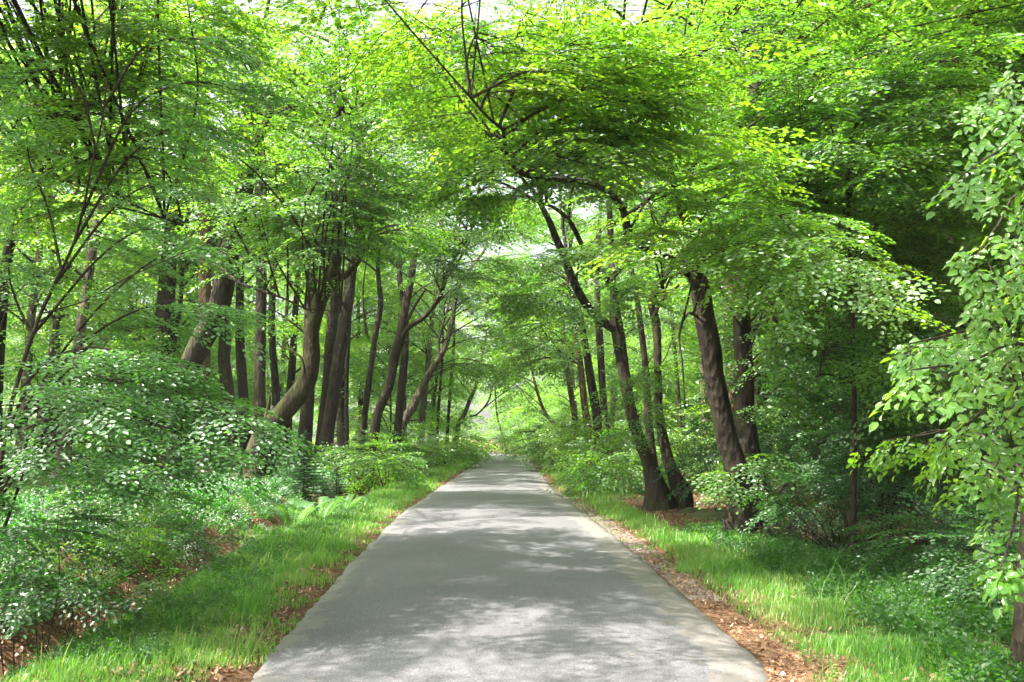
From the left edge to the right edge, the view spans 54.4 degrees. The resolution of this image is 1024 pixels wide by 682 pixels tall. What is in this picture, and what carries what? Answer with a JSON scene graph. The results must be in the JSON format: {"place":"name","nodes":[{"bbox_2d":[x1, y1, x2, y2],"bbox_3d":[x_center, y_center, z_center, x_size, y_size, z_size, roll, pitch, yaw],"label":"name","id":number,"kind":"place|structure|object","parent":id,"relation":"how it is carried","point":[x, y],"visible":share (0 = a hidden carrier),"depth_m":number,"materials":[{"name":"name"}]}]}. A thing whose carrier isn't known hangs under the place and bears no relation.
{"place":"outdoors","nodes":[
{"label":"outdoors","id":0,"kind":"place"},
{"bbox_2d":[0,0,1000,439],"label":"sky","id":1,"kind":"structure","parent":0,"point":[414,4],"materials":[{"name":"white"}]},
{"bbox_2d":[251,450,767,681],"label":"road","id":2,"kind":"structure","parent":0,"point":[555,611],"depth_m":9.12,"materials":[{"name":"grey asphalt"}]},
{"bbox_2d":[0,437,1019,681],"bbox_3d":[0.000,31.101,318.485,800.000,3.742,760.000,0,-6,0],"label":"ground","id":3,"kind":"structure","parent":0,"point":[247,674],"depth_m":11.20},
{"bbox_2d":[2,338,97,451],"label":"young tree","id":4,"kind":"object","parent":3,"relation":"on","point":[11,355],"visible":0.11,"depth_m":55.93,"materials":[{"name":"green plant"}]},
{"bbox_2d":[0,514,136,661],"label":"hazel shoots","id":5,"kind":"object","parent":3,"relation":"on","point":[26,595],"visible":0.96,"depth_m":7.29,"materials":[{"name":"green plant"}]},
{"bbox_2d":[0,487,145,679],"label":"hazel shoots","id":6,"kind":"object","parent":3,"relation":"on","point":[13,534],"visible":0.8,"depth_m":8.10,"materials":[{"name":"green plant"}]},
{"bbox_2d":[0,44,148,473],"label":"beech tree","id":7,"kind":"object","parent":3,"relation":"on","point":[31,315],"visible":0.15,"depth_m":37.27,"materials":[{"name":"green plant"}]},
{"bbox_2d":[0,56,157,456],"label":"beech tree","id":8,"kind":"object","parent":3,"relation":"on","point":[51,431],"visible":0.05,"depth_m":50.44,"materials":[{"name":"green plant"}]},
{"bbox_2d":[0,55,159,470],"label":"beech tree","id":9,"kind":"object","parent":3,"relation":"on","point":[54,325],"visible":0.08,"depth_m":39.49,"materials":[{"name":"green plant"}]},
{"bbox_2d":[0,570,166,644],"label":"hazel shoots","id":10,"kind":"object","parent":3,"relation":"on","point":[109,584],"visible":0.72,"depth_m":7.64,"materials":[{"name":"green plant"}]},
{"bbox_2d":[0,502,189,633],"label":"hazel shoots","id":11,"kind":"object","parent":3,"relation":"on","point":[163,548],"visible":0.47,"depth_m":9.64,"materials":[{"name":"green plant"}]},
{"bbox_2d":[0,0,222,480],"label":"beech tree","id":12,"kind":"object","parent":3,"relation":"on","point":[91,257],"visible":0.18,"depth_m":33.44,"materials":[{"name":"green plant"}]},
{"bbox_2d":[52,501,192,618],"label":"hazel shoots","id":13,"kind":"object","parent":3,"relation":"on","point":[146,584],"visible":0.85,"depth_m":9.07,"materials":[{"name":"green plant"}]},
{"bbox_2d":[41,461,207,566],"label":"hazel shoots","id":14,"kind":"object","parent":3,"relation":"on","point":[190,495],"visible":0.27,"depth_m":12.56,"materials":[{"name":"green plant"}]},
{"bbox_2d":[21,168,235,448],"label":"beech tree","id":15,"kind":"object","parent":3,"relation":"on","point":[155,294],"visible":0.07,"depth_m":44.95,"materials":[{"name":"green plant"}]},
{"bbox_2d":[71,304,239,458],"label":"young tree","id":16,"kind":"object","parent":3,"relation":"on","point":[211,365],"visible":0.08,"depth_m":42.11,"materials":[{"name":"green plant"}]},
{"bbox_2d":[0,18,330,539],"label":"beech sapling","id":17,"kind":"object","parent":3,"relation":"on","point":[49,392],"visible":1,"depth_m":8.29,"materials":[{"name":"green plant"}]},
{"bbox_2d":[46,171,286,447],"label":"beech tree","id":18,"kind":"object","parent":3,"relation":"on","point":[126,330],"visible":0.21,"depth_m":36.97,"materials":[{"name":"green plant"}]},
{"bbox_2d":[0,466,355,633],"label":"undergrowth","id":19,"kind":"object","parent":3,"relation":"on","point":[28,503],"visible":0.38,"depth_m":18.11,"materials":[{"name":"green plant"}]},
{"bbox_2d":[0,0,365,520],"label":"beech tree","id":20,"kind":"object","parent":3,"relation":"on","point":[133,30],"visible":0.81,"depth_m":12.87,"materials":[{"name":"green plant"}]},
{"bbox_2d":[43,87,328,476],"bbox_3d":[-10.310,-2.300,35.974,7.534,14.498,10.659,-5,-7,41],"label":"beech tree","id":21,"kind":"object","parent":3,"relation":"on","point":[163,294],"visible":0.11,"depth_m":35.99,"materials":[{"name":"green plant"}]},
{"bbox_2d":[115,495,259,594],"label":"hazel shoots","id":22,"kind":"object","parent":3,"relation":"on","point":[205,545],"visible":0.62,"depth_m":11.65,"materials":[{"name":"green plant"}]},
{"bbox_2d":[91,130,290,470],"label":"beech tree","id":23,"kind":"object","parent":3,"relation":"on","point":[224,367],"visible":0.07,"depth_m":37.84,"materials":[{"name":"green plant"}]},
{"bbox_2d":[54,0,333,475],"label":"tree","id":24,"kind":"object","parent":3,"relation":"on","point":[204,295],"visible":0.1,"depth_m":33.25,"materials":[{"name":"plant"}]},
{"bbox_2d":[0,477,452,681],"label":"fallen leaves","id":25,"kind":"object","parent":3,"relation":"on","point":[299,593],"visible":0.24,"depth_m":9.22,"materials":[{"name":"brown plant"}]},
{"bbox_2d":[196,611,292,654],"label":"grass tuft","id":26,"kind":"object","parent":3,"relation":"on","point":[252,638],"visible":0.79,"depth_m":7.50,"materials":[{"name":"green plant"}]},
{"bbox_2d":[140,132,367,450],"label":"beech tree","id":27,"kind":"object","parent":3,"relation":"on","point":[241,371],"visible":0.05,"depth_m":40.97,"materials":[{"name":"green plant"}]},
{"bbox_2d":[35,22,477,480],"bbox_3d":[-6.263,-2.616,26.145,11.932,13.610,10.645,-1,-6,9],"label":"beech tree","id":28,"kind":"object","parent":3,"relation":"on","point":[289,405],"visible":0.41,"depth_m":25.25,"materials":[{"name":"green plant"}]},
{"bbox_2d":[218,177,330,464],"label":"beech tree","id":29,"kind":"object","parent":3,"relation":"on","point":[275,386],"depth_m":46.01,"materials":[{"name":"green plant"}]},
{"bbox_2d":[234,358,321,446],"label":"young tree","id":30,"kind":"object","parent":3,"relation":"on","point":[284,368],"visible":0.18,"depth_m":61.86,"materials":[{"name":"green plant"}]},
{"bbox_2d":[251,498,339,526],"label":"fern","id":31,"kind":"object","parent":3,"relation":"on","point":[293,509],"visible":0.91,"depth_m":16.23,"materials":[{"name":"green plant"}]},
{"bbox_2d":[211,129,392,456],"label":"beech tree","id":32,"kind":"object","parent":3,"relation":"on","point":[292,371],"visible":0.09,"depth_m":52.16,"materials":[{"name":"green plant"}]},
{"bbox_2d":[275,429,333,497],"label":"young spruce","id":33,"kind":"object","parent":3,"relation":"on","point":[304,473],"visible":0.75,"depth_m":25.75,"materials":[{"name":"green plant"}]},
{"bbox_2d":[181,16,432,467],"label":"beech tree","id":34,"kind":"object","parent":3,"relation":"on","point":[306,415],"visible":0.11,"depth_m":45.59,"materials":[{"name":"green plant"}]},
{"bbox_2d":[0,0,620,481],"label":"beech tree","id":35,"kind":"object","parent":3,"relation":"on","point":[242,196],"visible":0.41,"depth_m":22.07,"materials":[{"name":"green plant"}]},
{"bbox_2d":[281,198,351,453],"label":"beech tree","id":36,"kind":"object","parent":3,"relation":"on","point":[346,412],"visible":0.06,"depth_m":43.92,"materials":[{"name":"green plant"}]},
{"bbox_2d":[227,39,414,419],"bbox_3d":[-7.726,-2.739,34.478,5.455,15.072,9.124,5,-8,-43],"label":"beech tree","id":37,"kind":"object","parent":3,"relation":"on","point":[259,372],"visible":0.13,"depth_m":33.03,"materials":[{"name":"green plant"}]},
{"bbox_2d":[248,105,437,452],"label":"beech tree","id":38,"kind":"object","parent":3,"relation":"on","point":[331,326],"visible":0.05,"depth_m":42.94,"materials":[{"name":"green plant"}]},
{"bbox_2d":[267,146,427,460],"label":"beech tree","id":39,"kind":"object","parent":3,"relation":"on","point":[340,428],"visible":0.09,"depth_m":56.19,"materials":[{"name":"green plant"}]},
{"bbox_2d":[281,98,437,469],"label":"beech tree","id":40,"kind":"object","parent":3,"relation":"on","point":[334,387],"visible":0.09,"depth_m":37.93,"materials":[{"name":"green plant"}]},
{"bbox_2d":[297,150,438,453],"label":"beech tree","id":41,"kind":"object","parent":3,"relation":"on","point":[366,401],"visible":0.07,"depth_m":42.13,"materials":[{"name":"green plant"}]},
{"bbox_2d":[310,434,429,495],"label":"hazel shrub","id":42,"kind":"object","parent":3,"relation":"on","point":[342,453],"visible":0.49,"depth_m":33.34,"materials":[{"name":"green plant"}]},
{"bbox_2d":[335,427,428,497],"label":"hazel shrub","id":43,"kind":"object","parent":3,"relation":"on","point":[365,464],"visible":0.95,"depth_m":29.47,"materials":[{"name":"green plant"}]},
{"bbox_2d":[317,324,459,450],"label":"young tree","id":44,"kind":"object","parent":3,"relation":"on","point":[413,369],"visible":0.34,"depth_m":59.19,"materials":[{"name":"green plant"}]},
{"bbox_2d":[292,184,486,454],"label":"beech tree","id":45,"kind":"object","parent":3,"relation":"on","point":[400,397],"visible":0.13,"depth_m":46.92,"materials":[{"name":"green plant"}]},
{"bbox_2d":[345,421,452,480],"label":"hazel shrub","id":46,"kind":"object","parent":3,"relation":"on","point":[418,447],"visible":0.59,"depth_m":39.49,"materials":[{"name":"green plant"}]},
{"bbox_2d":[342,261,476,451],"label":"beech tree","id":47,"kind":"object","parent":3,"relation":"on","point":[429,407],"visible":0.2,"depth_m":65.35,"materials":[{"name":"green plant"}]},
{"bbox_2d":[351,163,490,458],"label":"beech tree","id":48,"kind":"object","parent":3,"relation":"on","point":[423,405],"visible":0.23,"depth_m":57.78,"materials":[{"name":"green plant"}]},
{"bbox_2d":[368,278,489,443],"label":"beech tree","id":49,"kind":"object","parent":3,"relation":"on","point":[462,388],"visible":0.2,"depth_m":74.06,"materials":[{"name":"green plant"}]},
{"bbox_2d":[389,410,493,474],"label":"hazel shrub","id":50,"kind":"object","parent":3,"relation":"on","point":[460,447],"visible":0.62,"depth_m":51.23,"materials":[{"name":"green plant"}]},
{"bbox_2d":[358,111,560,487],"bbox_3d":[-2.021,-2.557,35.235,8.964,15.550,17.470,0,-6,0],"label":"beech tree","id":51,"kind":"object","parent":3,"relation":"on","point":[403,327],"visible":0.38,"depth_m":33.93,"materials":[{"name":"green plant"}]},
{"bbox_2d":[345,204,574,462],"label":"beech tree","id":52,"kind":"object","parent":3,"relation":"on","point":[469,369],"visible":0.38,"depth_m":49.20,"materials":[{"name":"green plant"}]},
{"bbox_2d":[418,321,574,460],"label":"beech tree","id":53,"kind":"object","parent":3,"relation":"on","point":[465,411],"visible":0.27,"depth_m":63.39,"materials":[{"name":"green plant"}]},
{"bbox_2d":[3,314,1000,452],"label":"distant woodland","id":54,"kind":"object","parent":3,"relation":"on","point":[474,427],"visible":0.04,"depth_m":126.11,"materials":[{"name":"green plant"}]},
{"bbox_2d":[0,483,1010,681],"bbox_3d":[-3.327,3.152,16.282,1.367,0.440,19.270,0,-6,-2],"label":"grass verge","id":55,"kind":"structure","parent":3,"relation":"on","point":[92,645],"depth_m":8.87,"materials":[{"name":"green plant"}]},
{"bbox_2d":[3,443,1007,500],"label":"undergrowth","id":56,"kind":"object","parent":3,"relation":"on","point":[11,453],"visible":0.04,"depth_m":35.03,"materials":[{"name":"green plant"}]},
{"bbox_2d":[452,318,586,462],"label":"tree","id":57,"kind":"object","parent":3,"relation":"on","point":[517,387],"visible":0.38,"depth_m":57.83,"materials":[{"name":"green plant"}]},
{"bbox_2d":[486,383,570,457],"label":"hazel shrub","id":58,"kind":"object","parent":3,"relation":"on","point":[509,424],"visible":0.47,"depth_m":81.24,"materials":[{"name":"green plant"}]},
{"bbox_2d":[489,417,572,462],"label":"hazel shrub","id":59,"kind":"object","parent":3,"relation":"on","point":[506,441],"visible":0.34,"depth_m":65.29,"materials":[{"name":"green plant"}]},
{"bbox_2d":[483,191,611,460],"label":"tree","id":60,"kind":"object","parent":3,"relation":"on","point":[567,374],"visible":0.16,"depth_m":51.44,"materials":[{"name":"green plant"}]},
{"bbox_2d":[505,405,591,472],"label":"hazel shrub","id":61,"kind":"object","parent":3,"relation":"on","point":[533,447],"visible":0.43,"depth_m":46.35,"materials":[{"name":"green plant"}]},
{"bbox_2d":[338,0,783,511],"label":"beech tree","id":62,"kind":"object","parent":3,"relation":"on","point":[657,492],"visible":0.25,"depth_m":20.12,"materials":[{"name":"green plant"}]},
{"bbox_2d":[452,118,673,478],"bbox_3d":[2.177,-2.181,37.543,8.559,14.892,10.659,0,-6,0],"label":"beech tree","id":63,"kind":"object","parent":3,"relation":"on","point":[527,303],"visible":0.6,"depth_m":35.44,"materials":[{"name":"green plant"}]},
{"bbox_2d":[472,184,659,466],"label":"tree","id":64,"kind":"object","parent":3,"relation":"on","point":[542,348],"visible":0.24,"depth_m":44.81,"materials":[{"name":"green plant"}]},
{"bbox_2d":[199,0,959,537],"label":"beech tree","id":65,"kind":"object","parent":3,"relation":"on","point":[603,138],"visible":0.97,"depth_m":10.51,"materials":[{"name":"green plant"}]},
{"bbox_2d":[532,392,636,473],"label":"hazel shrub","id":66,"kind":"object","parent":3,"relation":"on","point":[565,432],"visible":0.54,"depth_m":37.38,"materials":[{"name":"green plant"}]},
{"bbox_2d":[512,121,687,478],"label":"beech tree","id":67,"kind":"object","parent":3,"relation":"on","point":[601,365],"visible":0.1,"depth_m":39.07,"materials":[{"name":"green plant"}]},
{"bbox_2d":[539,411,681,496],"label":"hazel shrub","id":68,"kind":"object","parent":3,"relation":"on","point":[633,480],"visible":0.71,"depth_m":27.09,"materials":[{"name":"green plant"}]},
{"bbox_2d":[549,227,692,454],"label":"beech tree","id":69,"kind":"object","parent":3,"relation":"on","point":[612,399],"visible":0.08,"depth_m":58.00,"materials":[{"name":"green plant"}]},
{"bbox_2d":[557,492,721,600],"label":"fallen leaves","id":70,"kind":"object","parent":3,"relation":"on","point":[667,574],"depth_m":12.96,"materials":[{"name":"brown plant"}]},
{"bbox_2d":[583,334,702,454],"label":"young tree","id":71,"kind":"object","parent":3,"relation":"on","point":[635,350],"visible":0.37,"depth_m":48.43,"materials":[{"name":"green plant"}]},
{"bbox_2d":[562,123,734,463],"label":"beech tree","id":72,"kind":"object","parent":3,"relation":"on","point":[643,350],"visible":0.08,"depth_m":24.36,"materials":[{"name":"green plant"}]},
{"bbox_2d":[611,380,770,488],"bbox_3d":[5.529,3.118,30.980,4.897,3.886,4.455,0,-6,0],"label":"hazel shrub","id":73,"kind":"object","parent":3,"relation":"on","point":[673,436],"visible":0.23,"depth_m":30.73,"materials":[{"name":"green plant"}]},
{"bbox_2d":[550,63,846,484],"bbox_3d":[6.788,-2.192,33.489,8.793,14.261,8.630,-3,-6,28],"label":"beech tree","id":74,"kind":"object","parent":3,"relation":"on","point":[621,229],"visible":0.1,"depth_m":32.82,"materials":[{"name":"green plant"}]},
{"bbox_2d":[547,0,894,508],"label":"beech tree","id":75,"kind":"object","parent":3,"relation":"on","point":[675,479],"visible":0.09,"depth_m":21.74,"materials":[{"name":"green plant"}]},
{"bbox_2d":[653,419,789,509],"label":"shade shrub","id":76,"kind":"object","parent":3,"relation":"on","point":[702,454],"visible":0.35,"depth_m":20.76,"materials":[{"name":"green plant"}]},
{"bbox_2d":[637,23,855,483],"bbox_3d":[8.168,-2.591,33.568,9.287,15.391,7.936,-2,-6,18],"label":"beech tree","id":77,"kind":"object","parent":3,"relation":"on","point":[758,392],"visible":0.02,"depth_m":33.66,"materials":[{"name":"green plant"}]},
{"bbox_2d":[573,8,937,495],"bbox_3d":[5.955,-3.184,25.976,7.667,14.787,11.050,1,-6,-12],"label":"beech tree","id":78,"kind":"object","parent":3,"relation":"on","point":[725,337],"visible":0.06,"depth_m":24.50,"materials":[{"name":"green plant"}]},
{"bbox_2d":[672,329,850,493],"bbox_3d":[5.135,1.609,19.955,3.667,3.750,4.048,-2,-6,24],"label":"shade shrub","id":79,"kind":"object","parent":3,"relation":"on","point":[765,449],"visible":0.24,"depth_m":19.68,"materials":[{"name":"green plant"}]},
{"bbox_2d":[661,573,879,681],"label":"fallen leaves","id":80,"kind":"object","parent":3,"relation":"on","point":[752,635],"visible":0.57,"depth_m":7.94,"materials":[{"name":"brown plant"}]},
{"bbox_2d":[550,477,1011,681],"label":"fallen leaves","id":81,"kind":"object","parent":3,"relation":"on","point":[769,667],"visible":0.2,"depth_m":9.43,"materials":[{"name":"brown plant"}]},
{"bbox_2d":[629,0,939,496],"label":"beech tree","id":82,"kind":"object","parent":3,"relation":"on","point":[684,280],"depth_m":28.27,"materials":[{"name":"green plant"}]},
{"bbox_2d":[646,0,936,495],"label":"beech tree","id":83,"kind":"object","parent":3,"relation":"on","point":[715,301],"visible":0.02,"depth_m":25.51,"materials":[{"name":"green plant"}]},
{"bbox_2d":[587,0,1013,502],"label":"tree","id":84,"kind":"object","parent":3,"relation":"on","point":[959,298],"visible":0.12,"depth_m":20.45,"materials":[{"name":"green plant"}]},
{"bbox_2d":[741,431,882,550],"bbox_3d":[4.343,2.209,14.099,2.029,1.897,1.977,4,-7,-37],"label":"shade shrub","id":85,"kind":"object","parent":3,"relation":"on","point":[765,513],"visible":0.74,"depth_m":13.90,"materials":[{"name":"green plant"}]},
{"bbox_2d":[636,0,1023,528],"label":"beech tree","id":86,"kind":"object","parent":3,"relation":"on","point":[746,407],"visible":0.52,"depth_m":13.56,"materials":[{"name":"green plant"}]},
{"bbox_2d":[658,0,1022,504],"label":"beech tree","id":87,"kind":"object","parent":3,"relation":"on","point":[856,209],"visible":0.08,"depth_m":21.65,"materials":[{"name":"green plant"}]},
{"bbox_2d":[753,370,930,544],"bbox_3d":[5.107,1.843,15.435,2.615,2.911,2.482,-4,-7,32],"label":"shade shrub","id":88,"kind":"object","parent":3,"relation":"on","point":[799,440],"visible":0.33,"depth_m":15.33,"materials":[{"name":"green plant"}]},
{"bbox_2d":[665,0,1023,515],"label":"beech tree","id":89,"kind":"object","parent":3,"relation":"on","point":[898,37],"visible":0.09,"depth_m":19.43,"materials":[{"name":"green plant"}]},
{"bbox_2d":[675,518,1023,681],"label":"undergrowth","id":90,"kind":"object","parent":3,"relation":"on","point":[904,606],"visible":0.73,"depth_m":8.45,"materials":[{"name":"green plant"}]},
{"bbox_2d":[747,481,981,557],"bbox_3d":[4.734,2.422,13.400,3.301,1.235,2.325,0,-6,0],"label":"bare shrub","id":91,"kind":"object","parent":3,"relation":"on","point":[790,527],"visible":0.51,"depth_m":13.25,"materials":[{"name":"green plant"}]},
{"bbox_2d":[716,49,1023,552],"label":"beech sapling","id":92,"kind":"object","parent":3,"relation":"on","point":[931,259],"visible":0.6,"depth_m":12.18,"materials":[{"name":"green plant"}]},
{"bbox_2d":[757,330,990,521],"bbox_3d":[6.681,1.594,17.823,4.353,3.507,4.127,0,-6,0],"label":"shade shrub","id":93,"kind":"object","parent":3,"relation":"on","point":[816,420],"visible":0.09,"depth_m":17.74,"materials":[{"name":"green plant"}]},
{"bbox_2d":[767,0,1023,289],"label":"beech tree","id":94,"kind":"object","parent":3,"relation":"on","point":[962,9],"visible":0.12,"depth_m":15.20,"materials":[{"name":"green plant"}]},
{"bbox_2d":[789,378,1021,551],"bbox_3d":[5.571,1.821,13.846,3.256,2.643,2.847,0,-6,0],"label":"shade shrub","id":95,"kind":"object","parent":3,"relation":"on","point":[808,443],"visible":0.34,"depth_m":13.74,"materials":[{"name":"green plant"}]},
{"bbox_2d":[792,0,1023,512],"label":"beech tree","id":96,"kind":"object","parent":3,"relation":"on","point":[910,33],"visible":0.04,"depth_m":20.90,"materials":[{"name":"green plant"}]},
{"bbox_2d":[819,492,1019,585],"bbox_3d":[4.485,2.353,10.291,2.446,1.504,2.146,0,-6,0],"label":"shade shrub","id":97,"kind":"object","parent":3,"relation":"on","point":[880,557],"visible":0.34,"depth_m":10.36,"materials":[{"name":"green plant"}]},
{"bbox_2d":[846,69,1023,679],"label":"hornbeam tree","id":98,"kind":"object","parent":3,"relation":"on","point":[995,582],"visible":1,"depth_m":4.87,"materials":[{"name":"green plant"}]},
{"bbox_2d":[847,0,1023,317],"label":"beech tree","id":99,"kind":"object","parent":3,"relation":"on","point":[1010,13],"visible":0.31,"depth_m":13.05,"materials":[{"name":"green plant"}]},
{"bbox_2d":[857,363,1023,568],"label":"shade shrub","id":100,"kind":"object","parent":3,"relation":"on","point":[907,489],"visible":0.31,"depth_m":12.33,"materials":[{"name":"green plant"}]},
{"bbox_2d":[857,298,1023,550],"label":"shade shrub","id":101,"kind":"object","parent":3,"relation":"on","point":[927,334],"visible":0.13,"depth_m":14.75,"materials":[{"name":"green plant"}]},
{"bbox_2d":[882,0,1023,132],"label":"beech tree","id":102,"kind":"object","parent":3,"relation":"on","point":[977,32],"visible":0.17,"depth_m":17.07,"materials":[{"name":"green plant"}]},
{"bbox_2d":[894,491,1019,618],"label":"shade shrub","id":103,"kind":"object","parent":3,"relation":"on","point":[963,579],"visible":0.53,"depth_m":8.70,"materials":[{"name":"green plant"}]},
{"bbox_2d":[193,481,827,575],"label":"grass","id":104,"kind":"structure","parent":0,"point":[692,544],"depth_m":14.93,"materials":[{"name":"green plant"}]},
{"bbox_2d":[383,454,639,518],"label":"grass","id":105,"kind":"structure","parent":0,"point":[456,470],"depth_m":30.98,"materials":[{"name":"green plant"}]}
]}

